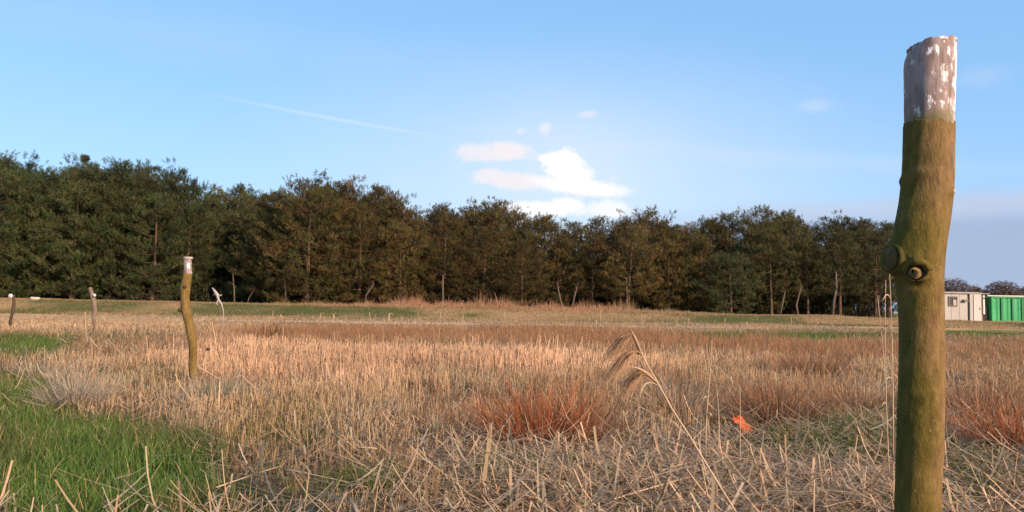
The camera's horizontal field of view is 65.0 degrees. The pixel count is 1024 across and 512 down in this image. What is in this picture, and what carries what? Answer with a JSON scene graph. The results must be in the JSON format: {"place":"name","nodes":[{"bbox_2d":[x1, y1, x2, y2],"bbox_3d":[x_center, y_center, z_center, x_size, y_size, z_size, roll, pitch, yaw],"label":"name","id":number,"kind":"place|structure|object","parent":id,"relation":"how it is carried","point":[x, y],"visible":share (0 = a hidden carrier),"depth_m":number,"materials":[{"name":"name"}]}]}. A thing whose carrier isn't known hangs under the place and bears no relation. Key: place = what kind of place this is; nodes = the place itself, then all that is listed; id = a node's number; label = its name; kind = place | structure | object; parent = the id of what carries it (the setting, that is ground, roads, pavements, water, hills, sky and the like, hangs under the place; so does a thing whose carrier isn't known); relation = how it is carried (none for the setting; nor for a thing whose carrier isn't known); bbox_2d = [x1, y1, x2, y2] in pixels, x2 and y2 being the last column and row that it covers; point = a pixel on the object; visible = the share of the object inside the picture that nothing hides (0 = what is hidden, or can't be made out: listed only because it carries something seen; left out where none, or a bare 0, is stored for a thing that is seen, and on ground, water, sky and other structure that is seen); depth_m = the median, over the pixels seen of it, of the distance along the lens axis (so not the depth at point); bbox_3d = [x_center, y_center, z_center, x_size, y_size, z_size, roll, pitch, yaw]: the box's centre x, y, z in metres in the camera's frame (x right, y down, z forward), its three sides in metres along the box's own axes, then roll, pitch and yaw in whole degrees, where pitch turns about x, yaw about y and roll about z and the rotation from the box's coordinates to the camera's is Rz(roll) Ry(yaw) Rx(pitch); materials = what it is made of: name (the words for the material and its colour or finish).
{"place":"outdoors","nodes":[
{"label":"outdoors","id":0,"kind":"place"},
{"bbox_2d":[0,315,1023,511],"bbox_3d":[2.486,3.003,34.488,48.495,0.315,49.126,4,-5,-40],"label":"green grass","id":1,"kind":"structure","parent":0,"point":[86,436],"depth_m":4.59,"materials":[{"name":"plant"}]},
{"bbox_2d":[0,299,1023,511],"bbox_3d":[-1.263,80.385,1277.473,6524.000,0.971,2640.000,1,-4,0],"label":"ground","id":2,"kind":"structure","parent":0,"point":[254,310],"depth_m":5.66,"materials":[{"name":"plant"}]},
{"bbox_2d":[8,294,15,328],"bbox_3d":[-14.888,1.693,23.901,0.189,1.147,0.150,1,-4,0],"label":"fence post","id":3,"kind":"object","parent":2,"relation":"on","point":[12,308],"visible":0.94,"depth_m":23.90,"materials":[{"name":"brown wood"}]},
{"bbox_2d":[0,152,25,288],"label":"pine tree","id":4,"kind":"object","parent":2,"relation":"on","point":[13,227],"visible":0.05,"depth_m":63.42,"materials":[{"name":"green plant"}]},
{"bbox_2d":[0,149,38,286],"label":"pine tree","id":5,"kind":"object","parent":2,"relation":"on","point":[6,160],"visible":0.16,"depth_m":65.43,"materials":[{"name":"green plant"}]},
{"bbox_2d":[0,167,50,297],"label":"pine tree","id":6,"kind":"object","parent":2,"relation":"on","point":[19,181],"visible":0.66,"depth_m":60.17,"materials":[{"name":"green plant"}]},
{"bbox_2d":[0,151,59,267],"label":"pine tree","id":7,"kind":"object","parent":2,"relation":"on","point":[34,168],"visible":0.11,"depth_m":65.89,"materials":[{"name":"green plant"}]},
{"bbox_2d":[0,191,70,298],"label":"pine tree","id":8,"kind":"object","parent":2,"relation":"on","point":[32,282],"visible":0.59,"depth_m":59.90,"materials":[{"name":"green plant"}]},
{"bbox_2d":[0,346,80,378],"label":"straw tussock","id":9,"kind":"object","parent":2,"relation":"on","point":[31,369],"visible":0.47,"depth_m":9.06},
{"bbox_2d":[0,168,90,298],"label":"pine tree","id":10,"kind":"object","parent":2,"relation":"on","point":[44,189],"visible":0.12,"depth_m":62.08,"materials":[{"name":"green plant"}]},
{"bbox_2d":[0,168,104,297],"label":"pine tree","id":11,"kind":"object","parent":2,"relation":"on","point":[50,182],"visible":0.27,"depth_m":61.56,"materials":[{"name":"green plant"}]},
{"bbox_2d":[23,166,109,263],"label":"pine tree","id":12,"kind":"object","parent":2,"relation":"on","point":[71,169],"visible":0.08,"depth_m":63.61,"materials":[{"name":"green plant"}]},
{"bbox_2d":[13,180,125,298],"bbox_3d":[-33.122,-1.141,60.434,6.874,9.451,6.757,-1,-4,23],"label":"pine tree","id":13,"kind":"object","parent":2,"relation":"on","point":[63,203],"visible":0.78,"depth_m":59.50,"materials":[{"name":"green plant"}]},
{"bbox_2d":[5,357,139,409],"bbox_3d":[-3.592,1.033,6.626,0.998,0.479,1.074,-2,-5,39],"label":"straw tussock","id":14,"kind":"object","parent":2,"relation":"on","point":[60,393],"visible":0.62,"depth_m":6.59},
{"bbox_2d":[27,152,132,299],"bbox_3d":[-33.109,-2.104,61.965,7.380,11.696,7.741,3,-4,-33],"label":"pine tree","id":15,"kind":"object","parent":2,"relation":"on","point":[83,166],"visible":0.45,"depth_m":60.88,"materials":[{"name":"green plant"}]},
{"bbox_2d":[28,167,144,298],"bbox_3d":[-32.885,-1.646,63.460,9.046,10.898,8.955,2,-4,-22],"label":"pine tree","id":16,"kind":"object","parent":2,"relation":"on","point":[83,182],"visible":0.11,"depth_m":61.30,"materials":[{"name":"green plant"}]},
{"bbox_2d":[88,287,96,333],"bbox_3d":[-10.682,1.450,20.416,0.247,1.320,0.155,1,-4,0],"label":"fence post","id":17,"kind":"object","parent":2,"relation":"on","point":[94,302],"visible":0.95,"depth_m":20.41,"materials":[{"name":"brown wood"}]},
{"bbox_2d":[48,176,169,300],"bbox_3d":[-31.033,-1.186,61.797,8.212,9.825,8.330,-2,-5,42],"label":"pine tree","id":18,"kind":"object","parent":2,"relation":"on","point":[115,217],"visible":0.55,"depth_m":60.12,"materials":[{"name":"green plant"}]},
{"bbox_2d":[53,155,176,299],"bbox_3d":[-30.431,-2.047,62.402,8.279,11.709,8.423,0,-4,20],"label":"pine tree","id":19,"kind":"object","parent":2,"relation":"on","point":[117,169],"visible":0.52,"depth_m":61.15,"materials":[{"name":"green plant"}]},
{"bbox_2d":[82,157,185,291],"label":"pine tree","id":20,"kind":"object","parent":2,"relation":"on","point":[144,166],"visible":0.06,"depth_m":65.23,"materials":[{"name":"green plant"}]},
{"bbox_2d":[103,190,201,300],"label":"pine tree","id":21,"kind":"object","parent":2,"relation":"on","point":[156,269],"visible":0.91,"depth_m":60.11,"materials":[{"name":"green plant"}]},
{"bbox_2d":[118,157,230,300],"bbox_3d":[-27.438,-1.911,64.430,8.737,11.793,8.612,1,-4,-7],"label":"pine tree","id":22,"kind":"object","parent":2,"relation":"on","point":[179,177],"visible":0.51,"depth_m":63.24,"materials":[{"name":"green plant"}]},
{"bbox_2d":[156,203,216,299],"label":"pine tree","id":23,"kind":"object","parent":2,"relation":"on","point":[191,217],"visible":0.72,"depth_m":62.23,"materials":[{"name":"green plant"}]},
{"bbox_2d":[178,257,197,384],"bbox_3d":[-3.218,0.730,8.013,0.230,1.443,0.107,1,-4,0],"label":"fence post","id":24,"kind":"object","parent":2,"relation":"on","point":[184,309],"visible":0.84,"depth_m":7.99,"materials":[{"name":"brown wood"}]},
{"bbox_2d":[145,183,245,301],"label":"pine tree","id":25,"kind":"object","parent":2,"relation":"on","point":[211,227],"visible":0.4,"depth_m":65.12,"materials":[{"name":"green plant"}]},
{"bbox_2d":[178,215,227,301],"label":"pine tree","id":26,"kind":"object","parent":2,"relation":"on","point":[209,251],"visible":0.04,"depth_m":67.38,"materials":[{"name":"green plant"}]},
{"bbox_2d":[176,191,243,300],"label":"pine tree","id":27,"kind":"object","parent":2,"relation":"on","point":[213,206],"visible":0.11,"depth_m":69.58,"materials":[{"name":"green plant"}]},
{"bbox_2d":[152,367,268,407],"bbox_3d":[-2.482,1.113,6.738,1.040,0.435,1.078,1,-4,0],"label":"straw tussock","id":28,"kind":"object","parent":2,"relation":"on","point":[216,388],"visible":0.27,"depth_m":6.70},
{"bbox_2d":[194,183,270,298],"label":"pine tree","id":29,"kind":"object","parent":2,"relation":"on","point":[241,191],"visible":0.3,"depth_m":69.72,"materials":[{"name":"green plant"}]},
{"bbox_2d":[212,200,265,302],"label":"pine tree","id":30,"kind":"object","parent":2,"relation":"on","point":[236,233],"visible":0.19,"depth_m":67.15,"materials":[{"name":"green plant"}]},
{"bbox_2d":[211,193,301,302],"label":"pine tree","id":31,"kind":"object","parent":2,"relation":"on","point":[227,263],"visible":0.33,"depth_m":62.67,"materials":[{"name":"green plant"}]},
{"bbox_2d":[227,208,306,302],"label":"pine tree","id":32,"kind":"object","parent":2,"relation":"on","point":[258,293],"visible":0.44,"depth_m":61.06,"materials":[{"name":"green plant"}]},
{"bbox_2d":[253,324,290,338],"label":"rush tussock","id":33,"kind":"object","parent":2,"relation":"on","point":[276,330],"visible":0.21,"depth_m":18.30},
{"bbox_2d":[226,189,317,302],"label":"pine tree","id":34,"kind":"object","parent":2,"relation":"on","point":[247,251],"visible":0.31,"depth_m":62.14,"materials":[{"name":"green plant"}]},
{"bbox_2d":[236,180,371,303],"bbox_3d":[-14.614,-0.969,59.258,8.956,9.662,9.086,-2,-4,37],"label":"pine tree","id":35,"kind":"object","parent":2,"relation":"on","point":[300,203],"visible":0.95,"depth_m":58.32,"materials":[{"name":"green plant"}]},
{"bbox_2d":[251,169,369,296],"bbox_3d":[-15.659,-1.365,63.007,9.001,10.910,8.504,4,-5,-42],"label":"pine tree","id":36,"kind":"object","parent":2,"relation":"on","point":[308,183],"visible":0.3,"depth_m":61.30,"materials":[{"name":"green plant"}]},
{"bbox_2d":[290,176,387,303],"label":"pine tree","id":37,"kind":"object","parent":2,"relation":"on","point":[358,201],"visible":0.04,"depth_m":64.14,"materials":[{"name":"green plant"}]},
{"bbox_2d":[306,175,396,301],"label":"pine tree","id":38,"kind":"object","parent":2,"relation":"on","point":[346,185],"visible":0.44,"depth_m":62.17,"materials":[{"name":"green plant"}]},
{"bbox_2d":[315,201,405,303],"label":"pine tree","id":39,"kind":"object","parent":2,"relation":"on","point":[362,234],"visible":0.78,"depth_m":59.49,"materials":[{"name":"green plant"}]},
{"bbox_2d":[350,182,419,304],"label":"pine tree","id":40,"kind":"object","parent":2,"relation":"on","point":[381,194],"visible":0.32,"depth_m":64.32,"materials":[{"name":"green plant"}]},
{"bbox_2d":[361,192,432,303],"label":"pine tree","id":41,"kind":"object","parent":2,"relation":"on","point":[399,203],"visible":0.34,"depth_m":63.53,"materials":[{"name":"green plant"}]},
{"bbox_2d":[365,218,430,303],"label":"pine tree","id":42,"kind":"object","parent":2,"relation":"on","point":[399,230],"visible":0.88,"depth_m":58.96,"materials":[{"name":"green plant"}]},
{"bbox_2d":[382,208,447,302],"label":"pine tree","id":43,"kind":"object","parent":2,"relation":"on","point":[413,226],"visible":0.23,"depth_m":64.62,"materials":[{"name":"green plant"}]},
{"bbox_2d":[405,201,470,302],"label":"pine tree","id":44,"kind":"object","parent":2,"relation":"on","point":[438,211],"visible":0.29,"depth_m":65.26,"materials":[{"name":"green plant"}]},
{"bbox_2d":[408,214,482,303],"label":"pine tree","id":45,"kind":"object","parent":2,"relation":"on","point":[452,225],"visible":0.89,"depth_m":60.12,"materials":[{"name":"green plant"}]},
{"bbox_2d":[0,259,897,317],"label":"undergrowth","id":46,"kind":"object","parent":2,"relation":"on","point":[227,297],"visible":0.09,"depth_m":62.50,"materials":[{"name":"plant"}]},
{"bbox_2d":[439,219,497,303],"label":"pine tree","id":47,"kind":"object","parent":2,"relation":"on","point":[472,255],"visible":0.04,"depth_m":66.70,"materials":[{"name":"green plant"}]},
{"bbox_2d":[423,196,516,300],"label":"pine tree","id":48,"kind":"object","parent":2,"relation":"on","point":[474,207],"visible":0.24,"depth_m":65.10,"materials":[{"name":"green plant"}]},
{"bbox_2d":[445,220,525,305],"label":"pine tree","id":49,"kind":"object","parent":2,"relation":"on","point":[485,233],"visible":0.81,"depth_m":59.59,"materials":[{"name":"green plant"}]},
{"bbox_2d":[447,195,542,304],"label":"pine tree","id":50,"kind":"object","parent":2,"relation":"on","point":[497,207],"visible":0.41,"depth_m":64.56,"materials":[{"name":"green plant"}]},
{"bbox_2d":[438,386,555,445],"bbox_3d":[-0.044,1.127,5.284,1.073,0.520,0.853,-2,-5,40],"label":"rush tussock","id":51,"kind":"object","parent":2,"relation":"on","point":[458,433],"visible":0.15,"depth_m":5.26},
{"bbox_2d":[0,316,1023,511],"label":"dry stubble","id":52,"kind":"object","parent":2,"relation":"on","point":[335,354],"visible":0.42,"depth_m":8.93,"materials":[{"name":"plant"}]},
{"bbox_2d":[0,290,1023,328],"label":"bank grass","id":53,"kind":"structure","parent":2,"relation":"on","point":[480,305],"depth_m":52.83,"materials":[{"name":"plant"}]},
{"bbox_2d":[486,211,543,291],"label":"pine tree","id":54,"kind":"object","parent":2,"relation":"on","point":[517,220],"visible":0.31,"depth_m":64.41,"materials":[{"name":"green plant"}]},
{"bbox_2d":[486,239,553,307],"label":"pine tree","id":55,"kind":"object","parent":2,"relation":"on","point":[516,261],"visible":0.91,"depth_m":58.94,"materials":[{"name":"green plant"}]},
{"bbox_2d":[441,377,639,451],"bbox_3d":[0.168,1.078,5.222,1.286,0.588,1.171,1,-4,0],"label":"rush tussock","id":56,"kind":"object","parent":2,"relation":"on","point":[549,417],"visible":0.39,"depth_m":5.12,"materials":[{"name":"plant"}]},
{"bbox_2d":[510,212,573,307],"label":"pine tree","id":57,"kind":"object","parent":2,"relation":"on","point":[544,223],"visible":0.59,"depth_m":62.51,"materials":[{"name":"green plant"}]},
{"bbox_2d":[527,228,585,306],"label":"pine tree","id":58,"kind":"object","parent":2,"relation":"on","point":[550,270],"visible":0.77,"depth_m":60.93,"materials":[{"name":"green plant"}]},
{"bbox_2d":[544,217,603,308],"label":"pine tree","id":59,"kind":"object","parent":2,"relation":"on","point":[576,232],"visible":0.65,"depth_m":61.64,"materials":[{"name":"green plant"}]},
{"bbox_2d":[508,370,658,446],"bbox_3d":[0.450,1.068,5.421,1.169,0.617,1.147,1,-4,0],"label":"rush tussock","id":60,"kind":"object","parent":2,"relation":"on","point":[610,420],"visible":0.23,"depth_m":5.36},
{"bbox_2d":[563,229,617,308],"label":"pine tree","id":61,"kind":"object","parent":2,"relation":"on","point":[593,256],"visible":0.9,"depth_m":60.63,"materials":[{"name":"green plant"}]},
{"bbox_2d":[561,214,632,308],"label":"pine tree","id":62,"kind":"object","parent":2,"relation":"on","point":[600,225],"visible":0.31,"depth_m":63.22,"materials":[{"name":"green plant"}]},
{"bbox_2d":[177,318,1023,450],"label":"rust grass","id":63,"kind":"structure","parent":2,"relation":"on","point":[410,329],"depth_m":17.42,"materials":[{"name":"plant"}]},
{"bbox_2d":[586,215,655,308],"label":"pine tree","id":64,"kind":"object","parent":2,"relation":"on","point":[616,228],"visible":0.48,"depth_m":61.59,"materials":[{"name":"green plant"}]},
{"bbox_2d":[595,225,664,306],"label":"pine tree","id":65,"kind":"object","parent":2,"relation":"on","point":[637,275],"visible":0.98,"depth_m":59.08,"materials":[{"name":"green plant"}]},
{"bbox_2d":[600,204,696,310],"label":"pine tree","id":66,"kind":"object","parent":2,"relation":"on","point":[646,215],"visible":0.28,"depth_m":63.13,"materials":[{"name":"green plant"}]},
{"bbox_2d":[596,327,736,511],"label":"bent reed","id":67,"kind":"object","parent":2,"relation":"on","point":[623,358],"visible":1,"depth_m":1.87,"materials":[{"name":"beige plant"}]},
{"bbox_2d":[643,235,698,311],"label":"pine tree","id":68,"kind":"object","parent":2,"relation":"on","point":[668,247],"visible":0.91,"depth_m":60.44,"materials":[{"name":"green plant"}]},
{"bbox_2d":[636,222,710,311],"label":"pine tree","id":69,"kind":"object","parent":2,"relation":"on","point":[674,228],"visible":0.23,"depth_m":63.49,"materials":[{"name":"green plant"}]},
{"bbox_2d":[620,368,734,419],"bbox_3d":[1.374,1.142,6.647,1.146,0.507,1.073,1,-4,0],"label":"rush tussock","id":70,"kind":"object","parent":2,"relation":"on","point":[681,398],"visible":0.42,"depth_m":6.57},
{"bbox_2d":[661,221,719,311],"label":"pine tree","id":71,"kind":"object","parent":2,"relation":"on","point":[684,228],"visible":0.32,"depth_m":63.05,"materials":[{"name":"green plant"}]},
{"bbox_2d":[672,233,728,311],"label":"pine tree","id":72,"kind":"object","parent":2,"relation":"on","point":[701,242],"visible":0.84,"depth_m":60.48,"materials":[{"name":"green plant"}]},
{"bbox_2d":[703,340,717,458],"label":"dry reed","id":73,"kind":"object","parent":2,"relation":"on","point":[707,400],"visible":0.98,"depth_m":4.85,"materials":[{"name":"beige plant"}]},
{"bbox_2d":[678,214,743,312],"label":"pine tree","id":74,"kind":"object","parent":2,"relation":"on","point":[707,223],"visible":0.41,"depth_m":63.89,"materials":[{"name":"green plant"}]},
{"bbox_2d":[686,210,763,311],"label":"pine tree","id":75,"kind":"object","parent":2,"relation":"on","point":[729,218],"visible":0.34,"depth_m":64.12,"materials":[{"name":"green plant"}]},
{"bbox_2d":[693,249,764,313],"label":"pine tree","id":76,"kind":"object","parent":2,"relation":"on","point":[734,271],"visible":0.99,"depth_m":58.83,"materials":[{"name":"green plant"}]},
{"bbox_2d":[732,415,752,431],"bbox_3d":[1.629,1.187,5.668,0.148,0.127,0.084,1,-4,0],"label":"plastic scrap","id":77,"kind":"object","parent":2,"relation":"on","point":[738,420],"visible":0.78,"depth_m":5.67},
{"bbox_2d":[735,220,785,314],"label":"pine tree","id":78,"kind":"object","parent":2,"relation":"on","point":[748,235],"visible":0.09,"depth_m":68.03,"materials":[{"name":"green plant"}]},
{"bbox_2d":[708,204,815,313],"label":"pine tree","id":79,"kind":"object","parent":2,"relation":"on","point":[768,214],"visible":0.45,"depth_m":62.21,"materials":[{"name":"green plant"}]},
{"bbox_2d":[733,223,807,314],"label":"pine tree","id":80,"kind":"object","parent":2,"relation":"on","point":[770,236],"visible":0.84,"depth_m":60.14,"materials":[{"name":"green plant"}]},
{"bbox_2d":[701,368,851,427],"bbox_3d":[2.099,1.145,6.255,1.308,0.574,1.227,1,-4,0],"label":"rush tussock","id":81,"kind":"object","parent":2,"relation":"on","point":[772,404],"visible":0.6,"depth_m":6.14,"materials":[{"name":"plant"}]},
{"bbox_2d":[750,208,829,314],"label":"pine tree","id":82,"kind":"object","parent":2,"relation":"on","point":[796,222],"visible":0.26,"depth_m":63.62,"materials":[{"name":"green plant"}]},
{"bbox_2d":[774,234,832,314],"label":"pine tree","id":83,"kind":"object","parent":2,"relation":"on","point":[805,242],"visible":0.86,"depth_m":60.33,"materials":[{"name":"green plant"}]},
{"bbox_2d":[772,219,841,310],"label":"pine tree","id":84,"kind":"object","parent":2,"relation":"on","point":[807,228],"visible":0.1,"depth_m":65.28,"materials":[{"name":"green plant"}]},
{"bbox_2d":[762,337,870,382],"bbox_3d":[3.838,1.363,10.267,1.480,0.697,1.465,1,-4,0],"label":"rush tussock","id":85,"kind":"object","parent":2,"relation":"on","point":[799,366],"visible":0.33,"depth_m":10.17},
{"bbox_2d":[831,272,839,314],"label":"bare sapling","id":86,"kind":"object","parent":2,"relation":"on","point":[833,300],"visible":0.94,"depth_m":58.09,"materials":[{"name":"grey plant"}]},
{"bbox_2d":[793,209,887,316],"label":"pine tree","id":87,"kind":"object","parent":2,"relation":"on","point":[833,223],"visible":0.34,"depth_m":62.97,"materials":[{"name":"green plant"}]},
{"bbox_2d":[802,226,881,314],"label":"pine tree","id":88,"kind":"object","parent":2,"relation":"on","point":[836,233],"visible":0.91,"depth_m":59.71,"materials":[{"name":"green plant"}]},
{"bbox_2d":[804,374,896,421],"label":"rush tussock","id":89,"kind":"object","parent":2,"relation":"on","point":[873,402],"visible":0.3,"depth_m":6.56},
{"bbox_2d":[817,216,895,315],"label":"pine tree","id":90,"kind":"object","parent":2,"relation":"on","point":[867,222],"visible":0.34,"depth_m":62.88,"materials":[{"name":"green plant"}]},
{"bbox_2d":[842,228,896,316],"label":"pine tree","id":91,"kind":"object","parent":2,"relation":"on","point":[876,288],"visible":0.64,"depth_m":60.87,"materials":[{"name":"green plant"}]},
{"bbox_2d":[842,235,897,314],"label":"pine tree","id":92,"kind":"object","parent":2,"relation":"on","point":[895,309],"visible":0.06,"depth_m":67.51,"materials":[{"name":"green plant"}]},
{"bbox_2d":[856,221,895,316],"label":"pine tree","id":93,"kind":"object","parent":2,"relation":"on","point":[888,227],"visible":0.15,"depth_m":65.75,"materials":[{"name":"green plant"}]},
{"bbox_2d":[882,280,890,472],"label":"dry reed","id":94,"kind":"object","parent":2,"relation":"on","point":[885,379],"visible":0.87,"depth_m":4.17,"materials":[{"name":"beige plant"}]},
{"bbox_2d":[882,274,896,488],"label":"dry reed","id":95,"kind":"object","parent":2,"relation":"on","point":[892,375],"visible":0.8,"depth_m":3.87,"materials":[{"name":"beige plant"}]},
{"bbox_2d":[880,35,956,511],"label":"fence post","id":96,"kind":"object","parent":2,"relation":"on","point":[913,257],"visible":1,"depth_m":1.62,"materials":[{"name":"brown wood"}]},
{"bbox_2d":[945,277,975,291],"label":"bare tree","id":97,"kind":"object","parent":2,"relation":"on","point":[960,288],"visible":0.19,"depth_m":148.81,"materials":[{"name":"plant"}]},
{"bbox_2d":[945,292,989,320],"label":"cabin","id":98,"kind":"object","parent":2,"relation":"on","point":[966,306],"visible":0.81,"depth_m":79.86,"materials":[{"name":"white metal"}]},
{"bbox_2d":[948,296,957,305],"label":"window","id":99,"kind":"structure","parent":98,"relation":"in","point":[952,300],"depth_m":79.86,"materials":[{"name":"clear glass"}]},
{"bbox_2d":[973,295,980,320],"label":"door","id":100,"kind":"structure","parent":98,"relation":"in","point":[976,298],"depth_m":79.73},
{"bbox_2d":[945,376,1023,466],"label":"rush tussock","id":101,"kind":"object","parent":2,"relation":"on","point":[986,428],"visible":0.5,"depth_m":5.12,"materials":[{"name":"plant"}]},
{"bbox_2d":[945,369,1023,425],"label":"rush tussock","id":102,"kind":"object","parent":2,"relation":"on","point":[968,396],"visible":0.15,"depth_m":6.36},
{"bbox_2d":[981,279,1023,296],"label":"bare tree","id":103,"kind":"object","parent":2,"relation":"on","point":[1006,291],"visible":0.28,"depth_m":149.16,"materials":[{"name":"plant"}]},
{"bbox_2d":[981,295,1023,321],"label":"shipping container","id":104,"kind":"object","parent":2,"relation":"on","point":[1007,308],"visible":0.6,"depth_m":79.88,"materials":[{"name":"metal"}]},
{"bbox_2d":[0,0,1023,312],"label":"sky","id":105,"kind":"structure","parent":0,"point":[576,110],"materials":[{"name":"blue"}]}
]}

